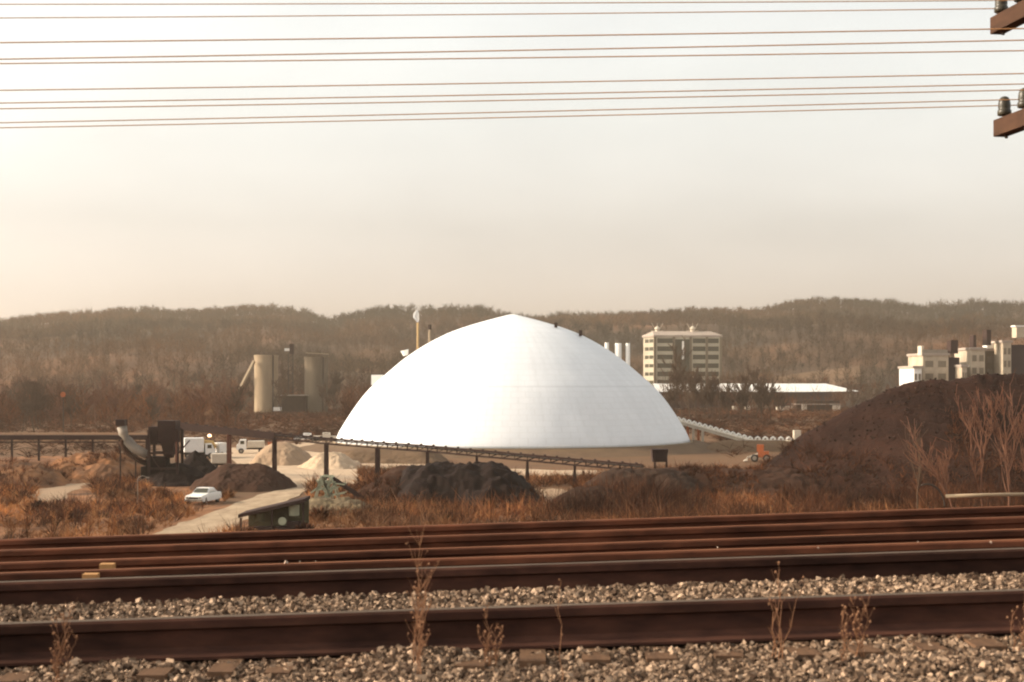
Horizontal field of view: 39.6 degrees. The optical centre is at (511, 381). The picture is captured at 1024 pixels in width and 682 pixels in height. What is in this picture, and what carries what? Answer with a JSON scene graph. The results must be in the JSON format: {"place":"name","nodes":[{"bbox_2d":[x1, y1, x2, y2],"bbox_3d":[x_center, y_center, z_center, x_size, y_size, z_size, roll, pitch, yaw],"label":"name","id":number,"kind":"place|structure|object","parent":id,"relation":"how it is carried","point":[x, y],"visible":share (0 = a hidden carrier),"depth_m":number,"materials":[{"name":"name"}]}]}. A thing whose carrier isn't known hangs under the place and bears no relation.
{"place":"outdoors","nodes":[
{"label":"outdoors","id":0,"kind":"place"},
{"bbox_2d":[28,483,89,501],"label":"bare patch","id":1,"kind":"object","parent":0,"point":[46,493],"visible":0.17,"depth_m":164.78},
{"bbox_2d":[0,433,146,440],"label":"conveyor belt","id":2,"kind":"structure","parent":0,"point":[71,434],"depth_m":299.10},
{"bbox_2d":[154,480,318,533],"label":"dirt road","id":3,"kind":"structure","parent":0,"point":[212,520],"depth_m":137.29,"materials":[{"name":"soil"}]},
{"bbox_2d":[0,412,824,511],"bbox_3d":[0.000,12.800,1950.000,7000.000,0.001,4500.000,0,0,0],"label":"ground","id":4,"kind":"structure","parent":0,"point":[703,458],"depth_m":236.83,"materials":[{"name":"soil"}]},
{"bbox_2d":[18,376,45,432],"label":"bare tree","id":5,"kind":"object","parent":4,"relation":"on","point":[30,405],"visible":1,"depth_m":355.31,"materials":[{"name":"brown plant"}]},
{"bbox_2d":[59,386,84,428],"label":"bare tree","id":6,"kind":"object","parent":4,"relation":"on","point":[69,404],"visible":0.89,"depth_m":368.99,"materials":[{"name":"brown plant"}]},
{"bbox_2d":[101,376,136,429],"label":"bare tree","id":7,"kind":"object","parent":4,"relation":"on","point":[113,399],"visible":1,"depth_m":364.27,"materials":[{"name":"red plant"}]},
{"bbox_2d":[180,437,215,458],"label":"box truck","id":8,"kind":"object","parent":4,"relation":"on","point":[196,444],"visible":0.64,"depth_m":236.13,"materials":[{"name":"white paint"}]},
{"bbox_2d":[199,440,225,456],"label":"box truck","id":9,"kind":"object","parent":4,"relation":"on","point":[219,447],"visible":0.35,"depth_m":239.38,"materials":[{"name":"white paint"}]},
{"bbox_2d":[211,453,226,466],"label":"trailer","id":10,"kind":"object","parent":4,"relation":"on","point":[217,459],"visible":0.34,"depth_m":206.68,"materials":[{"name":"metal"}]},
{"bbox_2d":[225,383,247,427],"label":"bare tree","id":11,"kind":"object","parent":4,"relation":"on","point":[235,400],"visible":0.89,"depth_m":373.66,"materials":[{"name":"brown plant"}]},
{"bbox_2d":[254,352,278,413],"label":"concrete silo","id":12,"kind":"object","parent":4,"relation":"on","point":[265,370],"visible":0.91,"depth_m":555.76,"materials":[{"name":"concrete"}]},
{"bbox_2d":[271,378,288,412],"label":"bare tree","id":13,"kind":"object","parent":4,"relation":"on","point":[275,395],"visible":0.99,"depth_m":543.91,"materials":[{"name":"brown plant"}]},
{"bbox_2d":[278,362,301,394],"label":"bare tree","id":14,"kind":"object","parent":4,"relation":"on","point":[285,373],"visible":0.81,"depth_m":598.12,"materials":[{"name":"brown plant"}]},
{"bbox_2d":[273,395,307,414],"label":"pump house","id":15,"kind":"structure","parent":4,"relation":"on","point":[295,403],"depth_m":549.50,"materials":[{"name":"grey metal"}]},
{"bbox_2d":[304,354,327,413],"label":"concrete silo","id":16,"kind":"object","parent":4,"relation":"on","point":[316,371],"visible":0.86,"depth_m":555.88,"materials":[{"name":"concrete"}]},
{"bbox_2d":[328,371,344,411],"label":"bare tree","id":17,"kind":"object","parent":4,"relation":"on","point":[334,390],"visible":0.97,"depth_m":560.11,"materials":[{"name":"brown plant"}]},
{"bbox_2d":[310,475,363,499],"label":"heap","id":18,"kind":"object","parent":4,"relation":"on","point":[333,480],"visible":0.84,"depth_m":147.49,"materials":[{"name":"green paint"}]},
{"bbox_2d":[347,470,410,502],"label":"dry bush","id":19,"kind":"object","parent":4,"relation":"on","point":[373,480],"visible":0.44,"depth_m":148.73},
{"bbox_2d":[353,465,408,504],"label":"coal heap","id":20,"kind":"object","parent":4,"relation":"on","point":[396,470],"visible":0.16,"depth_m":150.11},
{"bbox_2d":[180,422,667,487],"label":"belt conveyor","id":21,"kind":"object","parent":4,"relation":"on","point":[659,454],"visible":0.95,"depth_m":183.14,"materials":[{"name":"metal"}]},
{"bbox_2d":[0,406,851,457],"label":"flat scrub","id":22,"kind":"object","parent":4,"relation":"on","point":[326,419],"visible":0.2,"depth_m":403.18,"materials":[{"name":"brown plant"}]},
{"bbox_2d":[0,359,898,434],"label":"flat woods","id":23,"kind":"object","parent":4,"relation":"on","point":[183,407],"visible":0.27,"depth_m":476.77,"materials":[{"name":"plant"}]},
{"bbox_2d":[333,314,692,448],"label":"storage dome","id":24,"kind":"structure","parent":4,"relation":"on","point":[512,381],"depth_m":254.90,"materials":[{"name":"concrete"}]},
{"bbox_2d":[661,335,700,419],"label":"bare tree","id":25,"kind":"object","parent":4,"relation":"on","point":[677,376],"visible":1,"depth_m":425.29,"materials":[{"name":"brown plant"}]},
{"bbox_2d":[642,323,721,383],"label":"plant block","id":26,"kind":"structure","parent":4,"relation":"on","point":[706,346],"depth_m":701.92,"materials":[{"name":"grey concrete"}]},
{"bbox_2d":[680,367,703,422],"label":"bare tree","id":27,"kind":"object","parent":4,"relation":"on","point":[693,394],"visible":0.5,"depth_m":445.06,"materials":[{"name":"brown plant"}]},
{"bbox_2d":[684,368,711,420],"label":"bare tree","id":28,"kind":"object","parent":4,"relation":"on","point":[695,389],"visible":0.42,"depth_m":431.49,"materials":[{"name":"brown plant"}]},
{"bbox_2d":[699,371,722,420],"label":"bare tree","id":29,"kind":"object","parent":4,"relation":"on","point":[711,386],"visible":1,"depth_m":418.25,"materials":[{"name":"brown plant"}]},
{"bbox_2d":[719,381,736,418],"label":"bare tree","id":30,"kind":"object","parent":4,"relation":"on","point":[732,401],"visible":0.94,"depth_m":437.92,"materials":[{"name":"brown plant"}]},
{"bbox_2d":[678,416,800,441],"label":"covered conveyor","id":31,"kind":"object","parent":4,"relation":"on","point":[693,425],"visible":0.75,"depth_m":280.11,"materials":[{"name":"metal"}]},
{"bbox_2d":[727,374,755,422],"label":"bare tree","id":32,"kind":"object","parent":4,"relation":"on","point":[744,394],"visible":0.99,"depth_m":419.90,"materials":[{"name":"brown plant"}]},
{"bbox_2d":[707,440,789,451],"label":"earth heap","id":33,"kind":"object","parent":4,"relation":"on","point":[771,445],"visible":0.42,"depth_m":261.30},
{"bbox_2d":[652,384,855,409],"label":"warehouse","id":34,"kind":"structure","parent":4,"relation":"on","point":[804,389],"depth_m":641.26,"materials":[{"name":"white paint"}]},
{"bbox_2d":[652,360,857,412],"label":"block woods","id":35,"kind":"object","parent":4,"relation":"on","point":[736,404],"visible":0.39,"depth_m":589.90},
{"bbox_2d":[743,444,769,461],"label":"wheel loader","id":36,"kind":"object","parent":4,"relation":"on","point":[755,457],"visible":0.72,"depth_m":226.75,"materials":[{"name":"orange paint"}]},
{"bbox_2d":[744,369,771,417],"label":"bare tree","id":37,"kind":"object","parent":4,"relation":"on","point":[757,397],"visible":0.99,"depth_m":425.38,"materials":[{"name":"brown plant"}]},
{"bbox_2d":[745,361,778,418],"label":"bare tree","id":38,"kind":"object","parent":4,"relation":"on","point":[760,379],"visible":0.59,"depth_m":440.07,"materials":[{"name":"brown plant"}]},
{"bbox_2d":[792,400,839,411],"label":"annex","id":39,"kind":"object","parent":4,"relation":"on","point":[831,403],"visible":0.54,"depth_m":596.00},
{"bbox_2d":[898,366,922,385],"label":"works building","id":40,"kind":"structure","parent":4,"relation":"on","point":[907,374],"depth_m":429.73,"materials":[{"name":"white paint"}]},
{"bbox_2d":[907,340,958,380],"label":"works building","id":41,"kind":"structure","parent":4,"relation":"on","point":[938,364],"depth_m":430.00,"materials":[{"name":"beige concrete"}]},
{"bbox_2d":[954,330,990,376],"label":"works building","id":42,"kind":"structure","parent":4,"relation":"on","point":[972,355],"depth_m":430.00,"materials":[{"name":"concrete"}]},
{"bbox_2d":[983,343,993,373],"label":"works building","id":43,"kind":"structure","parent":4,"relation":"on","point":[989,359],"depth_m":436.00,"materials":[{"name":"grey concrete"}]},
{"bbox_2d":[991,325,1023,374],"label":"works building","id":44,"kind":"structure","parent":4,"relation":"on","point":[1008,358],"depth_m":429.50,"materials":[{"name":"white paint"}]},
{"bbox_2d":[226,441,603,483],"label":"yard ground","id":45,"kind":"structure","parent":0,"point":[293,473],"depth_m":204.05,"materials":[{"name":"sand"}]},
{"bbox_2d":[237,439,264,452],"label":"dump truck","id":46,"kind":"object","parent":45,"relation":"on","point":[256,444],"visible":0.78,"depth_m":252.75,"materials":[{"name":"metal"}]},
{"bbox_2d":[249,441,311,465],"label":"sand heap","id":47,"kind":"object","parent":45,"relation":"on","point":[289,454],"visible":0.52,"depth_m":218.41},
{"bbox_2d":[298,452,361,469],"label":"dirt heap","id":48,"kind":"object","parent":45,"relation":"on","point":[338,460],"visible":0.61,"depth_m":209.12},
{"bbox_2d":[341,449,449,463],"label":"sand heap","id":49,"kind":"object","parent":45,"relation":"on","point":[362,456],"visible":0.45,"depth_m":223.81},
{"bbox_2d":[0,456,870,538],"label":"grassland","id":50,"kind":"structure","parent":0,"point":[83,491],"depth_m":137.72,"materials":[{"name":"brown plant"}]},
{"bbox_2d":[0,461,69,488],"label":"earth heap","id":51,"kind":"object","parent":50,"relation":"on","point":[56,477],"visible":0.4,"depth_m":174.19,"materials":[{"name":"brown soil"}]},
{"bbox_2d":[0,455,73,485],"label":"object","id":52,"kind":"object","parent":50,"relation":"on","point":[46,464],"visible":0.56,"depth_m":173.64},
{"bbox_2d":[0,435,146,460],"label":"level conveyor","id":53,"kind":"object","parent":50,"relation":"on","point":[67,437],"visible":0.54,"depth_m":229.30,"materials":[{"name":"metal"}]},
{"bbox_2d":[50,451,145,483],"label":"earth heap","id":54,"kind":"object","parent":50,"relation":"on","point":[108,466],"visible":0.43,"depth_m":183.97,"materials":[{"name":"beige soil"}]},
{"bbox_2d":[58,448,137,477],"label":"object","id":55,"kind":"object","parent":50,"relation":"on","point":[99,454],"visible":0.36,"depth_m":186.70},
{"bbox_2d":[116,419,146,480],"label":"curved chute","id":56,"kind":"object","parent":50,"relation":"on","point":[128,444],"visible":0.95,"depth_m":176.59,"materials":[{"name":"grey metal"}]},
{"bbox_2d":[141,420,189,478],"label":"hopper tower","id":57,"kind":"structure","parent":50,"relation":"on","point":[165,434],"depth_m":175.79,"materials":[{"name":"metal"}]},
{"bbox_2d":[135,462,204,486],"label":"coal heap","id":58,"kind":"object","parent":50,"relation":"on","point":[188,475],"visible":0.48,"depth_m":175.29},
{"bbox_2d":[184,450,216,474],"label":"coal heap","id":59,"kind":"object","parent":50,"relation":"on","point":[201,462],"visible":0.21,"depth_m":182.68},
{"bbox_2d":[184,487,221,503],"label":"parked car","id":60,"kind":"object","parent":50,"relation":"on","point":[205,494],"visible":0.94,"depth_m":148.87,"materials":[{"name":"white paint"}]},
{"bbox_2d":[189,463,296,491],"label":"coal heap","id":61,"kind":"object","parent":50,"relation":"on","point":[255,477],"visible":0.72,"depth_m":168.00,"materials":[{"name":"gravel"}]},
{"bbox_2d":[238,496,309,530],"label":"lean to shed","id":62,"kind":"object","parent":50,"relation":"on","point":[275,512],"visible":0.67,"depth_m":123.35,"materials":[{"name":"metal"}]},
{"bbox_2d":[309,505,336,520],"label":"shrub","id":63,"kind":"object","parent":50,"relation":"on","point":[321,510],"visible":0.59,"depth_m":130.07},
{"bbox_2d":[309,496,377,514],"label":"brush heap","id":64,"kind":"object","parent":50,"relation":"on","point":[319,501],"visible":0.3,"depth_m":138.46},
{"bbox_2d":[395,461,542,508],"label":"coal heap","id":65,"kind":"object","parent":50,"relation":"on","point":[469,477],"visible":0.52,"depth_m":146.62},
{"bbox_2d":[387,480,547,501],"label":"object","id":66,"kind":"object","parent":65,"relation":"on","point":[415,497],"visible":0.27,"depth_m":144.86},
{"bbox_2d":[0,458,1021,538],"bbox_3d":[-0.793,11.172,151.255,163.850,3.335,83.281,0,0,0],"label":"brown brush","id":67,"kind":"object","parent":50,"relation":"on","point":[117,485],"visible":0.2,"depth_m":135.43,"materials":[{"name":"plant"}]},
{"bbox_2d":[497,484,539,508],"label":"coal heap","id":68,"kind":"object","parent":50,"relation":"on","point":[519,489],"visible":0.29,"depth_m":145.43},
{"bbox_2d":[551,486,616,507],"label":"gravel heap","id":69,"kind":"object","parent":50,"relation":"on","point":[587,488],"visible":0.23,"depth_m":144.67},
{"bbox_2d":[582,467,717,501],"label":"gravel heap","id":70,"kind":"object","parent":50,"relation":"on","point":[674,474],"visible":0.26,"depth_m":153.66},
{"bbox_2d":[343,458,1022,526],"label":"reed grass","id":71,"kind":"structure","parent":50,"relation":"on","point":[523,516],"depth_m":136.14,"materials":[{"name":"plant"}]},
{"bbox_2d":[664,467,827,500],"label":"earth heap","id":72,"kind":"object","parent":50,"relation":"on","point":[768,477],"visible":0.27,"depth_m":155.84,"materials":[{"name":"soil"}]},
{"bbox_2d":[652,460,823,493],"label":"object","id":73,"kind":"object","parent":72,"relation":"on","point":[701,468],"visible":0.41,"depth_m":157.69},
{"bbox_2d":[511,464,1023,518],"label":"tall weeds","id":74,"kind":"object","parent":50,"relation":"on","point":[647,492],"visible":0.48,"depth_m":134.53,"materials":[{"name":"plant"}]},
{"bbox_2d":[945,492,1023,497],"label":"pale pipe","id":75,"kind":"object","parent":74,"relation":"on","point":[981,495],"visible":1,"depth_m":117.87,"materials":[{"name":"metal"}]},
{"bbox_2d":[765,373,1023,501],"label":"coal heap","id":76,"kind":"object","parent":50,"relation":"on","point":[840,424],"visible":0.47,"depth_m":158.90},
{"bbox_2d":[749,399,1023,499],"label":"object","id":77,"kind":"object","parent":76,"relation":"on","point":[826,474],"visible":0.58,"depth_m":154.51,"materials":[{"name":"plant"}]},
{"bbox_2d":[770,372,1023,496],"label":"coal lumps","id":78,"kind":"object","parent":76,"relation":"on","point":[957,451],"visible":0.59,"depth_m":159.63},
{"bbox_2d":[899,420,933,508],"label":"sapling","id":79,"kind":"object","parent":50,"relation":"on","point":[917,440],"visible":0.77,"depth_m":130.23,"materials":[{"name":"brown plant"}]},
{"bbox_2d":[903,418,953,507],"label":"sapling","id":80,"kind":"object","parent":50,"relation":"on","point":[943,470],"visible":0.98,"depth_m":121.77,"materials":[{"name":"red plant"}]},
{"bbox_2d":[954,383,997,506],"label":"sapling","id":81,"kind":"object","parent":50,"relation":"on","point":[978,421],"visible":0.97,"depth_m":120.94,"materials":[{"name":"red plant"}]},
{"bbox_2d":[982,368,1023,505],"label":"sapling","id":82,"kind":"object","parent":50,"relation":"on","point":[1002,445],"visible":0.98,"depth_m":120.22,"materials":[{"name":"red plant"}]},
{"bbox_2d":[300,439,716,458],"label":"dome bank","id":83,"kind":"structure","parent":0,"point":[697,447],"depth_m":244.32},
{"bbox_2d":[0,583,1020,673],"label":"embankment","id":84,"kind":"structure","parent":0,"point":[562,650],"depth_m":6.20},
{"bbox_2d":[405,521,434,662],"bbox_3d":[-0.377,0.896,5.841,0.125,0.665,0.106,0,0,0],"label":"dead weed","id":85,"kind":"object","parent":84,"relation":"on","point":[417,610],"visible":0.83,"depth_m":5.85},
{"bbox_2d":[0,547,1023,681],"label":"railway track","id":86,"kind":"structure","parent":84,"relation":"on","point":[526,631],"depth_m":6.19,"materials":[{"name":"brown metal"}]},
{"bbox_2d":[0,516,1023,580],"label":"railway track","id":87,"kind":"structure","parent":84,"relation":"on","point":[506,539],"depth_m":10.89,"materials":[{"name":"brown metal"}]},
{"bbox_2d":[0,505,1023,549],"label":"spare rail","id":88,"kind":"object","parent":84,"relation":"on","point":[515,527],"visible":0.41,"depth_m":11.72,"materials":[{"name":"metal"}]},
{"bbox_2d":[0,528,1023,571],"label":"spare rail","id":89,"kind":"object","parent":84,"relation":"on","point":[537,549],"visible":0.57,"depth_m":10.14,"materials":[{"name":"metal"}]},
{"bbox_2d":[0,571,1023,681],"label":"track ballast","id":90,"kind":"structure","parent":84,"relation":"on","point":[900,660],"depth_m":5.98,"materials":[{"name":"gravel"}]},
{"bbox_2d":[50,598,77,681],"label":"dead weed","id":91,"kind":"object","parent":90,"relation":"on","point":[55,665],"visible":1,"depth_m":5.70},
{"bbox_2d":[410,560,439,674],"bbox_3d":[-0.353,0.974,5.760,0.117,0.507,0.062,0,0,-21],"label":"dead weed","id":92,"kind":"object","parent":90,"relation":"on","point":[419,625],"visible":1,"depth_m":5.75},
{"bbox_2d":[477,599,503,666],"bbox_3d":[-0.088,1.059,5.902,0.113,0.320,0.052,0,0,0],"label":"dead weed","id":93,"kind":"object","parent":90,"relation":"on","point":[488,645],"visible":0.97,"depth_m":5.89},
{"bbox_2d":[768,561,804,659],"bbox_3d":[1.120,0.956,5.805,0.151,0.448,0.059,0,0,0],"label":"dead weed","id":94,"kind":"object","parent":90,"relation":"on","point":[780,632],"visible":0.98,"depth_m":5.80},
{"bbox_2d":[839,604,851,660],"bbox_3d":[1.344,1.036,5.752,0.058,0.270,0.054,0,0,0],"label":"dead weed","id":95,"kind":"object","parent":90,"relation":"on","point":[844,630],"visible":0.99,"depth_m":5.74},
{"bbox_2d":[847,583,874,658],"bbox_3d":[1.423,0.990,5.803,0.119,0.357,0.043,0,0,0],"label":"dead weed","id":96,"kind":"object","parent":90,"relation":"on","point":[858,627],"visible":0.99,"depth_m":5.80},
{"bbox_2d":[990,0,1023,138],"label":"telegraph pole","id":97,"kind":"object","parent":84,"relation":"on","point":[1007,123],"visible":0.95,"depth_m":13.62,"materials":[{"name":"brown wood"}]},
{"bbox_2d":[0,8,993,17],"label":"telegraph wire","id":98,"kind":"object","parent":97,"relation":"attached to","point":[497,14],"visible":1,"depth_m":13.80,"materials":[{"name":"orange metal"}]},
{"bbox_2d":[0,0,1013,4],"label":"telegraph wire","id":99,"kind":"object","parent":97,"relation":"attached to","point":[505,3],"visible":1,"depth_m":13.40,"materials":[{"name":"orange metal"}]},
{"bbox_2d":[0,105,1016,127],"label":"telegraph wire","id":100,"kind":"object","parent":97,"relation":"attached to","point":[502,117],"visible":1,"depth_m":13.80,"materials":[{"name":"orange metal"}]},
{"bbox_2d":[0,99,1017,122],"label":"telegraph wire","id":101,"kind":"object","parent":97,"relation":"attached to","point":[508,112],"visible":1,"depth_m":13.40,"materials":[{"name":"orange metal"}]},
{"bbox_2d":[0,28,1023,42],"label":"telegraph wire","id":102,"kind":"object","parent":97,"relation":"attached to","point":[513,36],"visible":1,"depth_m":10.60,"materials":[{"name":"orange metal"}]},
{"bbox_2d":[0,39,1023,59],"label":"telegraph wire","id":103,"kind":"object","parent":97,"relation":"attached to","point":[508,50],"visible":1,"depth_m":11.00,"materials":[{"name":"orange metal"}]},
{"bbox_2d":[0,50,1023,63],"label":"telegraph wire","id":104,"kind":"object","parent":97,"relation":"attached to","point":[513,57],"visible":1,"depth_m":11.40,"materials":[{"name":"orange metal"}]},
{"bbox_2d":[0,73,1023,90],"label":"telegraph wire","id":105,"kind":"object","parent":97,"relation":"attached to","point":[511,82],"visible":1,"depth_m":12.10,"materials":[{"name":"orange metal"}]},
{"bbox_2d":[0,83,1023,103],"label":"telegraph wire","id":106,"kind":"object","parent":97,"relation":"attached to","point":[511,94],"visible":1,"depth_m":12.50,"materials":[{"name":"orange metal"}]},
{"bbox_2d":[0,89,1023,108],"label":"telegraph wire","id":107,"kind":"object","parent":97,"relation":"attached to","point":[512,100],"visible":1,"depth_m":12.90,"materials":[{"name":"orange metal"}]},
{"bbox_2d":[0,307,1023,408],"bbox_3d":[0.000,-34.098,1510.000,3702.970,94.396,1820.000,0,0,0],"label":"hills","id":108,"kind":"structure","parent":0,"point":[769,335],"depth_m":990.11,"materials":[{"name":"plant"}]},
{"bbox_2d":[0,296,1019,325],"bbox_3d":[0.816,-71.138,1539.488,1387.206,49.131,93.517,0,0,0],"label":"ridge woods","id":109,"kind":"object","parent":108,"relation":"on","point":[843,302],"visible":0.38,"depth_m":1522.88,"materials":[{"name":"plant"}]},
{"bbox_2d":[0,295,1023,401],"bbox_3d":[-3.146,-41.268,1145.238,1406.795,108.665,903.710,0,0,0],"label":"hill woods","id":110,"kind":"object","parent":108,"relation":"on","point":[932,326],"visible":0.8,"depth_m":1099.05,"materials":[{"name":"plant"}]},
{"bbox_2d":[0,0,1023,324],"label":"sky","id":111,"kind":"structure","parent":0,"point":[533,215],"materials":[{"name":"white"}]},
{"bbox_2d":[773,366,860,386],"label":"field","id":112,"kind":"structure","parent":0,"point":[831,376],"depth_m":851.07,"materials":[{"name":"brown plant"}]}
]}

